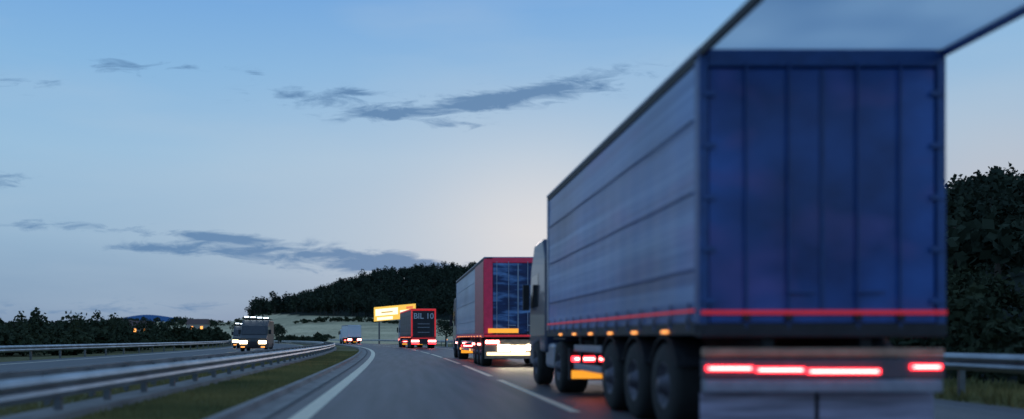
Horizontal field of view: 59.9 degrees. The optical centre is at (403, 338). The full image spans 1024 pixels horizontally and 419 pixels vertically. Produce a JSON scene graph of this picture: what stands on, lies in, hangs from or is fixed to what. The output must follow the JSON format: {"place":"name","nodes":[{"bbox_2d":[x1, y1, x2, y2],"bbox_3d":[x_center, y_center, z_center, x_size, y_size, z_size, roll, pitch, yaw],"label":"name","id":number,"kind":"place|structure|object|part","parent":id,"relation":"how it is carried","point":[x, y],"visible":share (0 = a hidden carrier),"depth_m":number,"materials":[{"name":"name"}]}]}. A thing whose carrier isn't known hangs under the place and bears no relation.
{"place":"outdoors","nodes":[
{"label":"outdoors","id":0,"kind":"place"},
{"bbox_2d":[124,315,174,321],"bbox_3d":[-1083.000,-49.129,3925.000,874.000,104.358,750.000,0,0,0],"label":"distant hills","id":1,"kind":"structure","parent":0,"point":[162,318],"depth_m":3781.08,"materials":[{"name":"blue"}]},
{"bbox_2d":[0,265,1023,418],"bbox_3d":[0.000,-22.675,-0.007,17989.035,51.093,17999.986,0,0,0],"label":"ground","id":2,"kind":"structure","parent":0,"point":[369,330],"depth_m":244.46,"materials":[{"name":"green plant"}]},
{"bbox_2d":[0,307,219,333],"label":"treeline","id":3,"kind":"object","parent":2,"relation":"on","point":[77,324],"visible":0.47,"depth_m":197.59,"materials":[{"name":"green plant"}]},
{"bbox_2d":[0,324,220,355],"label":"roadside shrubs","id":4,"kind":"object","parent":2,"relation":"on","point":[36,334],"visible":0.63,"depth_m":62.70,"materials":[{"name":"green plant"}]},
{"bbox_2d":[0,340,230,359],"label":"guard rail","id":5,"kind":"object","parent":2,"relation":"on","point":[21,348],"visible":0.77,"depth_m":53.49,"materials":[{"name":"metal"}]},
{"bbox_2d":[135,319,154,330],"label":"tree","id":6,"kind":"object","parent":2,"relation":"on","point":[150,322],"visible":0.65,"depth_m":258.90,"materials":[{"name":"green plant"}]},
{"bbox_2d":[0,342,302,371],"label":"opposite carriageway","id":7,"kind":"structure","parent":2,"relation":"on","point":[35,364],"depth_m":45.21,"materials":[{"name":"grey asphalt"}]},
{"bbox_2d":[231,323,241,347],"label":"delivery van","id":8,"kind":"object","parent":7,"relation":"on","point":[235,338],"visible":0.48,"depth_m":88.83,"materials":[{"name":"paint"}]},
{"bbox_2d":[238,316,273,351],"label":"truck","id":9,"kind":"object","parent":7,"relation":"on","point":[257,332],"visible":0.93,"depth_m":67.09,"materials":[{"name":"paint"}]},
{"bbox_2d":[0,340,324,406],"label":"guard rail","id":10,"kind":"object","parent":2,"relation":"on","point":[37,372],"visible":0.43,"depth_m":17.96,"materials":[{"name":"metal"}]},
{"bbox_2d":[0,341,334,409],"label":"guard rail","id":11,"kind":"object","parent":2,"relation":"on","point":[57,388],"visible":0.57,"depth_m":14.12,"materials":[{"name":"metal"}]},
{"bbox_2d":[0,343,336,418],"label":"concrete footing strip","id":12,"kind":"object","parent":2,"relation":"on","point":[75,409],"visible":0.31,"depth_m":14.99,"materials":[{"name":"grey concrete"}]},
{"bbox_2d":[0,351,358,418],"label":"median grass","id":13,"kind":"structure","parent":2,"relation":"on","point":[218,397],"depth_m":16.07,"materials":[{"name":"green plant"}]},
{"bbox_2d":[187,324,209,329],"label":"walls","id":14,"kind":"structure","parent":2,"relation":"on","point":[197,326],"depth_m":357.00,"materials":[{"name":"grey"}]},
{"bbox_2d":[186,319,209,323],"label":"roof","id":15,"kind":"structure","parent":14,"relation":"on","point":[198,321],"depth_m":358.35,"materials":[{"name":"tile"}]},
{"bbox_2d":[229,318,245,330],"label":"tree","id":16,"kind":"object","parent":2,"relation":"on","point":[234,324],"visible":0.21,"depth_m":184.08,"materials":[{"name":"green plant"}]},
{"bbox_2d":[149,322,334,347],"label":"roadside shrubs","id":17,"kind":"object","parent":2,"relation":"on","point":[216,333],"visible":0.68,"depth_m":116.18,"materials":[{"name":"green plant"}]},
{"bbox_2d":[274,325,287,343],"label":"tree","id":18,"kind":"object","parent":2,"relation":"on","point":[279,329],"visible":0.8,"depth_m":171.79,"materials":[{"name":"green plant"}]},
{"bbox_2d":[274,323,287,342],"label":"tree","id":19,"kind":"object","parent":2,"relation":"on","point":[276,325],"visible":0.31,"depth_m":199.76,"materials":[{"name":"green plant"}]},
{"bbox_2d":[205,341,367,418],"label":"concrete gutter","id":20,"kind":"object","parent":2,"relation":"on","point":[273,404],"visible":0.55,"depth_m":15.66,"materials":[{"name":"grey concrete"}]},
{"bbox_2d":[161,308,449,326],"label":"hedgerow","id":21,"kind":"object","parent":2,"relation":"on","point":[339,319],"visible":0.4,"depth_m":349.28,"materials":[{"name":"green plant"}]},
{"bbox_2d":[374,304,415,343],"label":"billboard","id":22,"kind":"object","parent":2,"relation":"on","point":[384,313],"visible":0.62,"depth_m":168.03,"materials":[{"name":"metal"}]},
{"bbox_2d":[437,318,452,346],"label":"tree","id":23,"kind":"object","parent":2,"relation":"on","point":[446,325],"visible":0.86,"depth_m":111.45,"materials":[{"name":"green plant"}]},
{"bbox_2d":[244,161,1023,316],"bbox_3d":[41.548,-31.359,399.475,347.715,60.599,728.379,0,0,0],"label":"forest","id":24,"kind":"object","parent":2,"relation":"on","point":[984,219],"visible":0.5,"depth_m":172.27,"materials":[{"name":"green plant"}]},
{"bbox_2d":[330,339,1023,395],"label":"guard rail","id":25,"kind":"object","parent":2,"relation":"on","point":[960,363],"visible":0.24,"depth_m":15.42,"materials":[{"name":"metal"}]},
{"bbox_2d":[885,263,1023,383],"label":"verge shrubs","id":26,"kind":"object","parent":2,"relation":"on","point":[972,327],"visible":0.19,"depth_m":23.65,"materials":[{"name":"green plant"}]},
{"bbox_2d":[0,0,1023,322],"label":"sky","id":27,"kind":"structure","parent":0,"point":[196,159],"materials":[{"name":"blue"}]},
{"bbox_2d":[273,342,1023,418],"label":"motorway road","id":28,"kind":"structure","parent":0,"point":[387,381],"depth_m":16.06,"materials":[{"name":"grey asphalt"}]},
{"bbox_2d":[338,325,360,343],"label":"box truck","id":29,"kind":"object","parent":28,"relation":"on","point":[347,334],"visible":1,"depth_m":158.21,"materials":[{"name":"metal"}]},
{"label":"rear door","id":30,"kind":"part","parent":29,"relation":"part of","materials":[{"name":"metal"}]},
{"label":"rear door","id":31,"kind":"part","parent":29,"relation":"part of","materials":[{"name":"metal"}]},
{"bbox_2d":[397,309,435,347],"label":"semi truck","id":32,"kind":"object","parent":28,"relation":"on","point":[417,327],"visible":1,"depth_m":88.04,"materials":[{"name":"metal"}]},
{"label":"rear door","id":33,"kind":"part","parent":32,"relation":"part of","materials":[{"name":"black metal"}]},
{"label":"rear door","id":34,"kind":"part","parent":32,"relation":"part of","materials":[{"name":"metal"}]},
{"bbox_2d":[450,257,532,365],"bbox_3d":[4.079,-0.958,40.104,2.840,4.015,16.390,0,0,-1],"label":"semi truck","id":35,"kind":"object","parent":28,"relation":"on","point":[489,319],"visible":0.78,"depth_m":32.00,"materials":[{"name":"metal"}]},
{"bbox_3d":[3.727,-1.448,32.024,0.912,2.585,0.060,0,0,-1],"label":"rear door","id":36,"kind":"part","parent":35,"relation":"part of","materials":[{"name":"blue metal"}]},
{"bbox_3d":[4.655,-1.448,32.036,0.912,2.585,0.060,0,0,-1],"label":"rear door","id":37,"kind":"part","parent":35,"relation":"part of","materials":[{"name":"blue metal"}]},
{"bbox_2d":[523,0,1023,418],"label":"semi truck","id":38,"kind":"object","parent":28,"relation":"on","point":[746,209],"visible":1,"depth_m":8.90,"materials":[{"name":"metal"}]},
{"label":"side window","id":39,"kind":"part","parent":38,"relation":"part of","materials":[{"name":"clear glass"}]},
{"bbox_3d":[3.669,-1.448,8.929,1.142,2.585,0.060,0,0,0],"label":"rear door","id":40,"kind":"part","parent":38,"relation":"part of","materials":[{"name":"blue metal"}]},
{"bbox_3d":[4.827,-1.448,8.931,1.142,2.585,0.060,0,0,0],"label":"rear door","id":41,"kind":"part","parent":38,"relation":"part of","materials":[{"name":"blue metal"}]},
{"bbox_2d":[934,375,1023,408],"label":"verge grass","id":42,"kind":"structure","parent":0,"point":[991,393],"depth_m":16.00,"materials":[{"name":"green plant"}]}
]}

